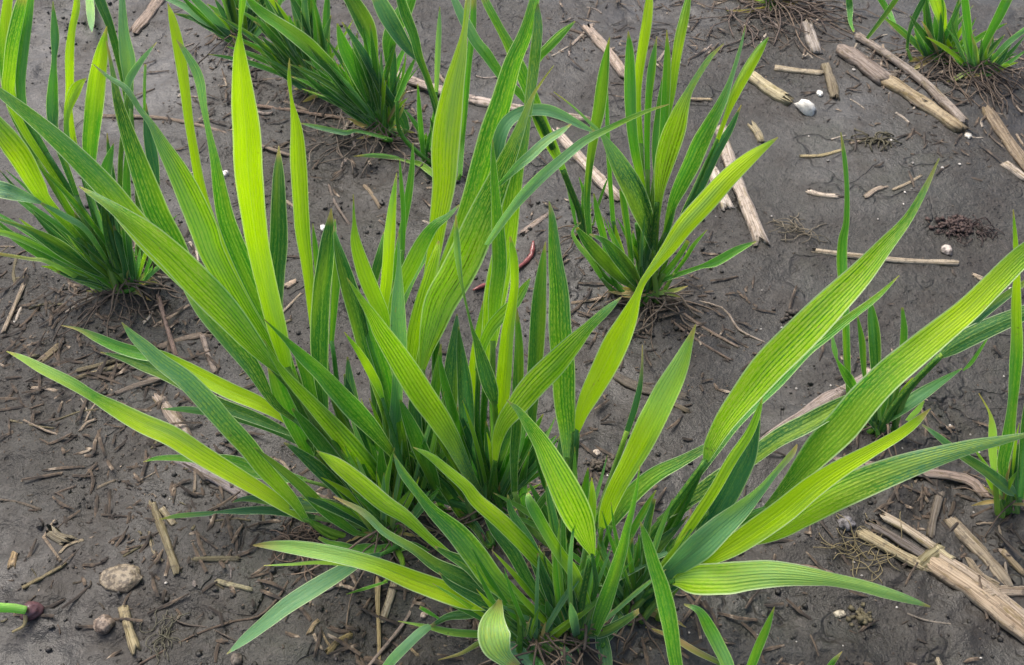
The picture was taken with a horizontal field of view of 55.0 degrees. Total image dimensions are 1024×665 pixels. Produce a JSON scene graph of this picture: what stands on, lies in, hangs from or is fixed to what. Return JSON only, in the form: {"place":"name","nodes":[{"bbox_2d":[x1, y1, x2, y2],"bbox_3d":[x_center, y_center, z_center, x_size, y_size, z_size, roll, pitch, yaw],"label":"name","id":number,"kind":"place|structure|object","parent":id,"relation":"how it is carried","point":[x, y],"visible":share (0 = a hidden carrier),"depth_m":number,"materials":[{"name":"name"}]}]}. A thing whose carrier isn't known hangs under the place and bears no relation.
{"place":"outdoors","nodes":[
{"label":"outdoors","id":0,"kind":"place"},
{"bbox_2d":[0,0,1023,664],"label":"ground","id":1,"kind":"structure","parent":0,"point":[780,176],"depth_m":0.69,"materials":[{"name":"soil"}]},
{"bbox_2d":[7,551,17,568],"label":"straw piece","id":2,"kind":"object","parent":1,"relation":"on","point":[12,560],"visible":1,"depth_m":0.55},
{"bbox_2d":[1,276,28,332],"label":"straw piece","id":3,"kind":"object","parent":1,"relation":"on","point":[13,308],"visible":1,"depth_m":0.69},
{"bbox_2d":[0,498,41,510],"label":"straw piece","id":4,"kind":"object","parent":1,"relation":"on","point":[26,504],"visible":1,"depth_m":0.58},
{"bbox_2d":[0,601,43,632],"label":"seed","id":5,"kind":"object","parent":1,"relation":"on","point":[30,610],"visible":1,"depth_m":0.53,"materials":[{"name":"brown plant"}]},
{"bbox_2d":[21,562,66,589],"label":"straw piece","id":6,"kind":"object","parent":1,"relation":"on","point":[38,579],"visible":1,"depth_m":0.55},
{"bbox_2d":[38,343,58,362],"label":"straw piece","id":7,"kind":"object","parent":1,"relation":"on","point":[49,352],"visible":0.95,"depth_m":0.67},
{"bbox_2d":[42,536,61,561],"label":"straw piece","id":8,"kind":"object","parent":1,"relation":"on","point":[47,542],"visible":1,"depth_m":0.56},
{"bbox_2d":[46,524,78,545],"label":"dry leaf","id":9,"kind":"object","parent":1,"relation":"on","point":[55,535],"visible":1,"depth_m":0.56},
{"bbox_2d":[0,0,178,352],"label":"wheat plant","id":10,"kind":"object","parent":1,"relation":"on","point":[71,244],"visible":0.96,"depth_m":0.62,"materials":[{"name":"green plant"}]},
{"bbox_2d":[86,0,94,31],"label":"wheat plant","id":11,"kind":"object","parent":1,"relation":"on","point":[90,10],"visible":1,"depth_m":0.94,"materials":[{"name":"green plant"}]},
{"bbox_2d":[75,358,115,372],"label":"straw piece","id":12,"kind":"object","parent":1,"relation":"on","point":[93,366],"visible":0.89,"depth_m":0.65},
{"bbox_2d":[74,363,120,379],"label":"straw piece","id":13,"kind":"object","parent":1,"relation":"on","point":[105,369],"visible":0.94,"depth_m":0.65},
{"bbox_2d":[93,614,114,634],"bbox_3d":[-0.220,0.157,0.529,0.011,0.009,0.011,0,48,0],"label":"pebble","id":14,"kind":"object","parent":1,"relation":"on","point":[103,624],"visible":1,"depth_m":0.53,"materials":[{"name":"stone"}]},
{"bbox_2d":[53,267,166,341],"bbox_3d":[-0.281,-0.027,0.690,0.077,0.022,0.080,0,48,0],"label":"root clump","id":15,"kind":"object","parent":1,"relation":"on","point":[98,304],"visible":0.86,"depth_m":0.68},
{"bbox_2d":[99,564,142,592],"bbox_3d":[-0.218,0.137,0.548,0.024,0.007,0.018,0,48,0],"label":"stone","id":16,"kind":"object","parent":1,"relation":"on","point":[124,578],"visible":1,"depth_m":0.55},
{"bbox_2d":[118,605,141,655],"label":"straw piece","id":17,"kind":"object","parent":1,"relation":"on","point":[133,642],"visible":1,"depth_m":0.53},
{"bbox_2d":[112,379,162,395],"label":"straw piece","id":18,"kind":"object","parent":1,"relation":"on","point":[134,386],"visible":0.84,"depth_m":0.64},
{"bbox_2d":[102,114,184,123],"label":"straw piece","id":19,"kind":"object","parent":1,"relation":"on","point":[180,121],"visible":0.59,"depth_m":0.85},
{"bbox_2d":[129,0,164,33],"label":"dry leaf","id":20,"kind":"object","parent":1,"relation":"on","point":[142,21],"visible":0.99,"depth_m":0.95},
{"bbox_2d":[94,0,202,319],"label":"wheat plant","id":21,"kind":"object","parent":1,"relation":"on","point":[128,66],"visible":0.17,"depth_m":0.61,"materials":[{"name":"green plant"}]},
{"bbox_2d":[139,609,190,664],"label":"root clump","id":22,"kind":"object","parent":1,"relation":"on","point":[165,635],"visible":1,"depth_m":0.53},
{"bbox_2d":[149,499,181,575],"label":"straw piece","id":23,"kind":"object","parent":1,"relation":"on","point":[166,542],"visible":1,"depth_m":0.56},
{"bbox_2d":[156,294,177,355],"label":"straw piece","id":24,"kind":"object","parent":1,"relation":"on","point":[167,328],"visible":0.98,"depth_m":0.67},
{"bbox_2d":[159,506,176,526],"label":"straw piece","id":25,"kind":"object","parent":1,"relation":"on","point":[163,510],"visible":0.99,"depth_m":0.58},
{"bbox_2d":[152,304,189,326],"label":"straw piece","id":26,"kind":"object","parent":1,"relation":"on","point":[174,314],"visible":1,"depth_m":0.68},
{"bbox_2d":[152,393,192,435],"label":"straw piece","id":27,"kind":"object","parent":1,"relation":"on","point":[170,416],"visible":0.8,"depth_m":0.62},
{"bbox_2d":[157,330,212,349],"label":"straw piece","id":28,"kind":"object","parent":1,"relation":"on","point":[192,336],"visible":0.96,"depth_m":0.67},
{"bbox_2d":[164,614,236,641],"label":"twig","id":29,"kind":"object","parent":1,"relation":"on","point":[183,623],"visible":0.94,"depth_m":0.53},
{"bbox_2d":[200,333,218,372],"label":"straw piece","id":30,"kind":"object","parent":1,"relation":"on","point":[203,339],"visible":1,"depth_m":0.66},
{"bbox_2d":[173,461,251,502],"bbox_3d":[-0.183,0.088,0.598,0.060,0.006,0.008,23,52,20],"label":"straw piece","id":31,"kind":"object","parent":1,"relation":"on","point":[218,481],"visible":0.74,"depth_m":0.59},
{"bbox_2d":[139,580,288,664],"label":"twig","id":32,"kind":"object","parent":1,"relation":"on","point":[230,622],"visible":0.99,"depth_m":0.53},
{"bbox_2d":[191,556,240,561],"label":"straw piece","id":33,"kind":"object","parent":1,"relation":"on","point":[217,558],"visible":1,"depth_m":0.56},
{"bbox_2d":[166,0,284,71],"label":"wheat plant","id":34,"kind":"object","parent":1,"relation":"on","point":[202,14],"visible":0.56,"depth_m":0.89,"materials":[{"name":"green plant"}]},
{"bbox_2d":[214,579,252,591],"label":"straw piece","id":35,"kind":"object","parent":1,"relation":"on","point":[228,584],"visible":1,"depth_m":0.55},
{"bbox_2d":[230,653,241,664],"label":"pebble","id":36,"kind":"object","parent":1,"relation":"on","point":[235,658],"visible":1,"depth_m":0.52,"materials":[{"name":"stone"}]},
{"bbox_2d":[0,87,480,653],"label":"wheat plant","id":37,"kind":"object","parent":1,"relation":"on","point":[220,313],"visible":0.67,"depth_m":0.53,"materials":[{"name":"green plant"}]},
{"bbox_2d":[194,122,289,156],"bbox_3d":[-0.231,-0.164,0.834,0.106,0.008,0.004,18,51,16],"label":"straw piece","id":38,"kind":"object","parent":1,"relation":"on","point":[266,147],"visible":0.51,"depth_m":0.83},
{"bbox_2d":[93,0,467,560],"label":"wheat plant","id":39,"kind":"object","parent":1,"relation":"on","point":[249,275],"visible":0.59,"depth_m":0.46,"materials":[{"name":"green plant"}]},
{"bbox_2d":[208,0,352,114],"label":"wheat plant","id":40,"kind":"object","parent":1,"relation":"on","point":[279,51],"visible":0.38,"depth_m":0.83,"materials":[{"name":"green plant"}]},
{"bbox_2d":[256,104,345,118],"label":"straw piece","id":41,"kind":"object","parent":1,"relation":"on","point":[288,109],"visible":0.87,"depth_m":0.85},
{"bbox_2d":[269,497,344,581],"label":"root clump","id":42,"kind":"object","parent":1,"relation":"on","point":[298,535],"visible":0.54,"depth_m":0.57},
{"bbox_2d":[246,0,429,180],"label":"wheat plant","id":43,"kind":"object","parent":1,"relation":"on","point":[362,89],"visible":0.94,"depth_m":0.79,"materials":[{"name":"green plant"}]},
{"bbox_2d":[324,631,352,654],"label":"straw piece","id":44,"kind":"object","parent":1,"relation":"on","point":[334,645],"visible":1,"depth_m":0.52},
{"bbox_2d":[327,625,349,633],"bbox_3d":[-0.093,0.161,0.531,0.014,0.003,0.005,0,48,0],"label":"straw fragment","id":45,"kind":"object","parent":1,"relation":"on","point":[337,630],"visible":1,"depth_m":0.53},
{"bbox_2d":[328,184,349,224],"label":"straw piece","id":46,"kind":"object","parent":1,"relation":"on","point":[338,207],"visible":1,"depth_m":0.77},
{"bbox_2d":[363,184,381,208],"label":"straw piece","id":47,"kind":"object","parent":1,"relation":"on","point":[370,192],"visible":1,"depth_m":0.78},
{"bbox_2d":[275,102,471,178],"bbox_3d":[-0.120,-0.161,0.820,0.131,0.021,0.134,32,55,25],"label":"root clump","id":48,"kind":"object","parent":1,"relation":"on","point":[377,141],"visible":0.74,"depth_m":0.81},
{"bbox_2d":[362,656,384,664],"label":"straw fragment","id":49,"kind":"object","parent":1,"relation":"on","point":[368,659],"visible":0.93,"depth_m":0.52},
{"bbox_2d":[375,576,380,659],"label":"straw piece","id":50,"kind":"object","parent":1,"relation":"on","point":[377,599],"visible":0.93,"depth_m":0.54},
{"bbox_2d":[380,581,396,622],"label":"straw piece","id":51,"kind":"object","parent":1,"relation":"on","point":[390,596],"visible":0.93,"depth_m":0.54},
{"bbox_2d":[367,597,417,664],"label":"straw piece","id":52,"kind":"object","parent":1,"relation":"on","point":[376,656],"visible":0.96,"depth_m":0.53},
{"bbox_2d":[354,0,476,179],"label":"wheat plant","id":53,"kind":"object","parent":1,"relation":"on","point":[389,18],"visible":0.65,"depth_m":0.75,"materials":[{"name":"green plant"}]},
{"bbox_2d":[253,540,624,664],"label":"wheat plant","id":54,"kind":"object","parent":1,"relation":"on","point":[498,630],"visible":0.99,"depth_m":0.48,"materials":[{"name":"green plant"}]},
{"bbox_2d":[347,0,620,560],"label":"wheat plant","id":55,"kind":"object","parent":1,"relation":"on","point":[476,451],"visible":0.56,"depth_m":0.47,"materials":[{"name":"green plant"}]},
{"bbox_2d":[316,400,665,664],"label":"wheat plant","id":56,"kind":"object","parent":1,"relation":"on","point":[576,510],"visible":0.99,"depth_m":0.47,"materials":[{"name":"green plant"}]},
{"bbox_2d":[397,71,590,122],"bbox_3d":[-0.021,-0.206,0.867,0.199,0.014,0.018,15,50,13],"label":"straw stalk","id":57,"kind":"object","parent":1,"relation":"on","point":[484,102],"visible":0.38,"depth_m":0.87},
{"bbox_2d":[472,241,534,290],"bbox_3d":[-0.002,-0.046,0.723,0.012,0.007,0.066,35,57,27],"label":"earthworm","id":58,"kind":"object","parent":1,"relation":"on","point":[528,258],"visible":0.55,"depth_m":0.73},
{"bbox_2d":[0,0,1023,664],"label":"plant litter","id":59,"kind":"object","parent":1,"relation":"on","point":[234,496],"visible":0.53,"depth_m":0.62,"materials":[{"name":"plant"}]},
{"bbox_2d":[0,0,1023,664],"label":"soil crumbs","id":60,"kind":"object","parent":1,"relation":"on","point":[342,626],"visible":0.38,"depth_m":0.59,"materials":[{"name":"soil"}]},
{"bbox_2d":[517,212,548,235],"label":"straw piece","id":61,"kind":"object","parent":1,"relation":"on","point":[525,230],"visible":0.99,"depth_m":0.75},
{"bbox_2d":[451,0,622,258],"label":"wheat plant","id":62,"kind":"object","parent":1,"relation":"on","point":[485,53],"visible":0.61,"depth_m":0.66,"materials":[{"name":"green plant"}]},
{"bbox_2d":[552,127,619,200],"bbox_3d":[0.061,-0.138,0.808,0.013,0.007,0.111,-22,52,-19],"label":"straw piece","id":63,"kind":"object","parent":1,"relation":"on","point":[599,179],"visible":0.59,"depth_m":0.80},
{"bbox_2d":[570,295,621,303],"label":"straw piece","id":64,"kind":"object","parent":1,"relation":"on","point":[587,300],"visible":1,"depth_m":0.70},
{"bbox_2d":[583,454,614,476],"bbox_3d":[0.055,0.081,0.604,0.022,0.007,0.016,-11,49,-9],"label":"soil clod","id":65,"kind":"object","parent":1,"relation":"on","point":[597,465],"visible":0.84,"depth_m":0.60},
{"bbox_2d":[582,23,624,77],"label":"straw piece","id":66,"kind":"object","parent":1,"relation":"on","point":[600,43],"visible":0.8,"depth_m":0.92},
{"bbox_2d":[484,104,777,563],"bbox_3d":[0.043,0.016,0.473,0.110,0.284,0.120,0,48,0],"label":"wheat plant","id":67,"kind":"object","parent":1,"relation":"on","point":[605,365],"visible":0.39,"depth_m":0.44,"materials":[{"name":"green plant"}]},
{"bbox_2d":[594,288,700,335],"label":"root clump","id":68,"kind":"object","parent":1,"relation":"on","point":[661,306],"visible":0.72,"depth_m":0.69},
{"bbox_2d":[613,373,689,399],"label":"straw piece","id":69,"kind":"object","parent":1,"relation":"on","point":[627,382],"visible":0.64,"depth_m":0.65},
{"bbox_2d":[554,0,768,357],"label":"wheat plant","id":70,"kind":"object","parent":1,"relation":"on","point":[613,260],"visible":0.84,"depth_m":0.62,"materials":[{"name":"green plant"}]},
{"bbox_2d":[640,522,733,664],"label":"wheat plant","id":71,"kind":"object","parent":1,"relation":"on","point":[674,642],"visible":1,"depth_m":0.36,"materials":[{"name":"green plant"}]},
{"bbox_2d":[663,313,730,360],"bbox_3d":[0.126,0.004,0.676,0.058,0.005,0.004,36,57,28],"label":"straw piece","id":72,"kind":"object","parent":1,"relation":"on","point":[704,344],"visible":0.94,"depth_m":0.67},
{"bbox_2d":[672,305,739,347],"bbox_3d":[0.133,-0.004,0.683,0.059,0.006,0.004,34,56,27],"label":"straw piece","id":73,"kind":"object","parent":1,"relation":"on","point":[712,332],"visible":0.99,"depth_m":0.68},
{"bbox_2d":[676,297,764,342],"bbox_3d":[0.148,-0.012,0.691,0.072,0.003,0.013,31,55,25],"label":"straw piece","id":74,"kind":"object","parent":1,"relation":"on","point":[734,323],"visible":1,"depth_m":0.69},
{"bbox_2d":[709,125,770,245],"bbox_3d":[0.174,-0.121,0.789,0.030,0.011,0.158,-3,48,-3],"label":"straw stalk","id":75,"kind":"object","parent":1,"relation":"on","point":[749,212],"visible":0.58,"depth_m":0.77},
{"bbox_2d":[747,120,763,142],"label":"straw piece","id":76,"kind":"object","parent":1,"relation":"on","point":[756,131],"visible":1,"depth_m":0.83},
{"bbox_2d":[747,607,774,664],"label":"wheat plant","id":77,"kind":"object","parent":1,"relation":"on","point":[757,649],"visible":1,"depth_m":0.39,"materials":[{"name":"green plant"}]},
{"bbox_2d":[674,0,866,52],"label":"root clump","id":78,"kind":"object","parent":1,"relation":"on","point":[760,14],"visible":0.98,"depth_m":0.94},
{"bbox_2d":[748,71,793,105],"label":"straw piece","id":79,"kind":"object","parent":1,"relation":"on","point":[765,86],"visible":0.95,"depth_m":0.87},
{"bbox_2d":[772,307,798,321],"bbox_3d":[0.196,-0.013,0.690,0.025,0.006,0.015,0,48,0],"label":"soil clod","id":80,"kind":"object","parent":1,"relation":"on","point":[789,312],"visible":0.7,"depth_m":0.69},
{"bbox_2d":[573,158,1023,664],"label":"wheat plant","id":81,"kind":"object","parent":1,"relation":"on","point":[809,490],"visible":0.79,"depth_m":0.45,"materials":[{"name":"green plant"}]},
{"bbox_2d":[766,213,830,243],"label":"root clump","id":82,"kind":"object","parent":1,"relation":"on","point":[794,228],"visible":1,"depth_m":0.74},
{"bbox_2d":[774,65,823,75],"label":"straw piece","id":83,"kind":"object","parent":1,"relation":"on","point":[798,70],"visible":1,"depth_m":0.89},
{"bbox_2d":[713,0,895,58],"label":"wheat plant","id":84,"kind":"object","parent":1,"relation":"on","point":[849,5],"visible":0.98,"depth_m":0.94,"materials":[{"name":"green plant"}]},
{"bbox_2d":[794,99,815,115],"bbox_3d":[0.253,-0.194,0.849,0.020,0.015,0.013,16,50,14],"label":"stone","id":85,"kind":"object","parent":1,"relation":"on","point":[806,107],"visible":1,"depth_m":0.84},
{"bbox_2d":[759,374,862,439],"bbox_3d":[0.200,0.047,0.636,0.111,0.009,0.014,-23,52,-19],"label":"wood sliver","id":86,"kind":"object","parent":1,"relation":"on","point":[825,397],"visible":0.35,"depth_m":0.63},
{"bbox_2d":[802,17,822,54],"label":"straw piece","id":87,"kind":"object","parent":1,"relation":"on","point":[813,43],"visible":1,"depth_m":0.92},
{"bbox_2d":[800,149,841,157],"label":"straw piece","id":88,"kind":"object","parent":1,"relation":"on","point":[819,155],"visible":0.93,"depth_m":0.81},
{"bbox_2d":[805,189,839,198],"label":"straw piece","id":89,"kind":"object","parent":1,"relation":"on","point":[821,194],"visible":1,"depth_m":0.77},
{"bbox_2d":[820,62,839,100],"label":"straw piece","id":90,"kind":"object","parent":1,"relation":"on","point":[832,86],"visible":1,"depth_m":0.87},
{"bbox_2d":[831,132,856,393],"bbox_3d":[0.197,-0.023,0.567,0.067,0.202,0.038,25,53,21],"label":"wheat plant","id":91,"kind":"object","parent":1,"relation":"on","point":[848,377],"visible":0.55,"depth_m":0.55,"materials":[{"name":"green plant"}]},
{"bbox_2d":[836,515,855,530],"bbox_3d":[0.197,0.113,0.580,0.011,0.007,0.010,0,48,0],"label":"stone","id":92,"kind":"object","parent":1,"relation":"on","point":[842,522],"visible":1,"depth_m":0.58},
{"bbox_2d":[813,511,904,583],"bbox_3d":[0.203,0.126,0.570,0.057,0.010,0.050,0,48,0],"label":"root clump","id":93,"kind":"object","parent":1,"relation":"on","point":[855,549],"visible":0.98,"depth_m":0.57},
{"bbox_2d":[846,602,875,627],"bbox_3d":[0.192,0.156,0.543,0.016,0.005,0.016,0,48,0],"label":"soil clod","id":94,"kind":"object","parent":1,"relation":"on","point":[863,617],"visible":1,"depth_m":0.54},
{"bbox_2d":[843,128,901,151],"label":"root clump","id":95,"kind":"object","parent":1,"relation":"on","point":[880,139],"visible":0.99,"depth_m":0.81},
{"bbox_2d":[862,185,888,197],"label":"straw piece","id":96,"kind":"object","parent":1,"relation":"on","point":[869,193],"visible":1,"depth_m":0.77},
{"bbox_2d":[811,248,958,265],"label":"straw piece","id":97,"kind":"object","parent":1,"relation":"on","point":[901,260],"visible":0.77,"depth_m":0.73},
{"bbox_2d":[835,32,968,132],"bbox_3d":[0.342,-0.221,0.865,0.039,0.012,0.159,-20,51,-17],"label":"corn stalk","id":98,"kind":"object","parent":1,"relation":"on","point":[954,118],"visible":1,"depth_m":0.86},
{"bbox_2d":[892,174,922,190],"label":"straw piece","id":99,"kind":"object","parent":1,"relation":"on","point":[906,183],"visible":1,"depth_m":0.77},
{"bbox_2d":[833,457,989,500],"bbox_3d":[0.244,0.086,0.603,0.095,0.007,0.018,12,49,11],"label":"straw piece","id":100,"kind":"object","parent":1,"relation":"on","point":[974,484],"visible":0.56,"depth_m":0.60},
{"bbox_2d":[926,491,944,537],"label":"straw piece","id":101,"kind":"object","parent":1,"relation":"on","point":[934,514],"visible":1,"depth_m":0.58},
{"bbox_2d":[866,0,1006,108],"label":"wheat plant","id":102,"kind":"object","parent":1,"relation":"on","point":[923,44],"visible":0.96,"depth_m":0.86,"materials":[{"name":"green plant"}]},
{"bbox_2d":[857,280,1023,456],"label":"wheat plant","id":103,"kind":"object","parent":1,"relation":"on","point":[895,406],"visible":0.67,"depth_m":0.57,"materials":[{"name":"green plant"}]},
{"bbox_2d":[857,509,1023,643],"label":"corn stalk","id":104,"kind":"object","parent":1,"relation":"on","point":[941,564],"visible":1,"depth_m":0.56,"materials":[{"name":"plant"}]},
{"bbox_2d":[907,613,980,629],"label":"straw piece","id":105,"kind":"object","parent":1,"relation":"on","point":[922,619],"visible":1,"depth_m":0.54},
{"bbox_2d":[941,244,952,255],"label":"pebble","id":106,"kind":"object","parent":1,"relation":"on","point":[946,249],"visible":1,"depth_m":0.73,"materials":[{"name":"stone"}]},
{"bbox_2d":[925,214,979,236],"bbox_3d":[0.336,-0.081,0.748,0.041,0.007,0.022,0,48,0],"label":"soil clod","id":107,"kind":"object","parent":1,"relation":"on","point":[961,219],"visible":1,"depth_m":0.75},
{"bbox_2d":[888,42,1023,121],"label":"root clump","id":108,"kind":"object","parent":1,"relation":"on","point":[993,77],"visible":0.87,"depth_m":0.86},
{"bbox_2d":[904,0,1023,118],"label":"wheat plant","id":109,"kind":"object","parent":1,"relation":"on","point":[984,56],"visible":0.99,"depth_m":0.85,"materials":[{"name":"green plant"}]},
{"bbox_2d":[934,215,1004,245],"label":"root clump","id":110,"kind":"object","parent":1,"relation":"on","point":[977,226],"visible":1,"depth_m":0.74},
{"bbox_2d":[922,210,1023,541],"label":"wheat plant","id":111,"kind":"object","parent":1,"relation":"on","point":[1004,480],"visible":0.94,"depth_m":0.55,"materials":[{"name":"green plant"}]},
{"bbox_2d":[943,516,1015,585],"bbox_3d":[0.271,0.127,0.571,0.010,0.008,0.052,-18,50,-15],"label":"straw piece","id":112,"kind":"object","parent":1,"relation":"on","point":[969,540],"visible":1,"depth_m":0.57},
{"bbox_2d":[965,557,1001,591],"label":"straw piece","id":113,"kind":"object","parent":1,"relation":"on","point":[972,564],"visible":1,"depth_m":0.56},
{"bbox_2d":[982,105,1023,171],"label":"straw piece","id":114,"kind":"object","parent":1,"relation":"on","point":[1009,142],"visible":1,"depth_m":0.82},
{"bbox_2d":[983,585,1023,596],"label":"straw piece","id":115,"kind":"object","parent":1,"relation":"on","point":[1012,591],"visible":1,"depth_m":0.55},
{"bbox_2d":[1000,161,1023,180],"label":"straw piece","id":116,"kind":"object","parent":1,"relation":"on","point":[1017,172],"visible":1,"depth_m":0.79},
{"bbox_2d":[1001,548,1023,576],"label":"straw piece","id":117,"kind":"object","parent":1,"relation":"on","point":[1011,560],"visible":1,"depth_m":0.56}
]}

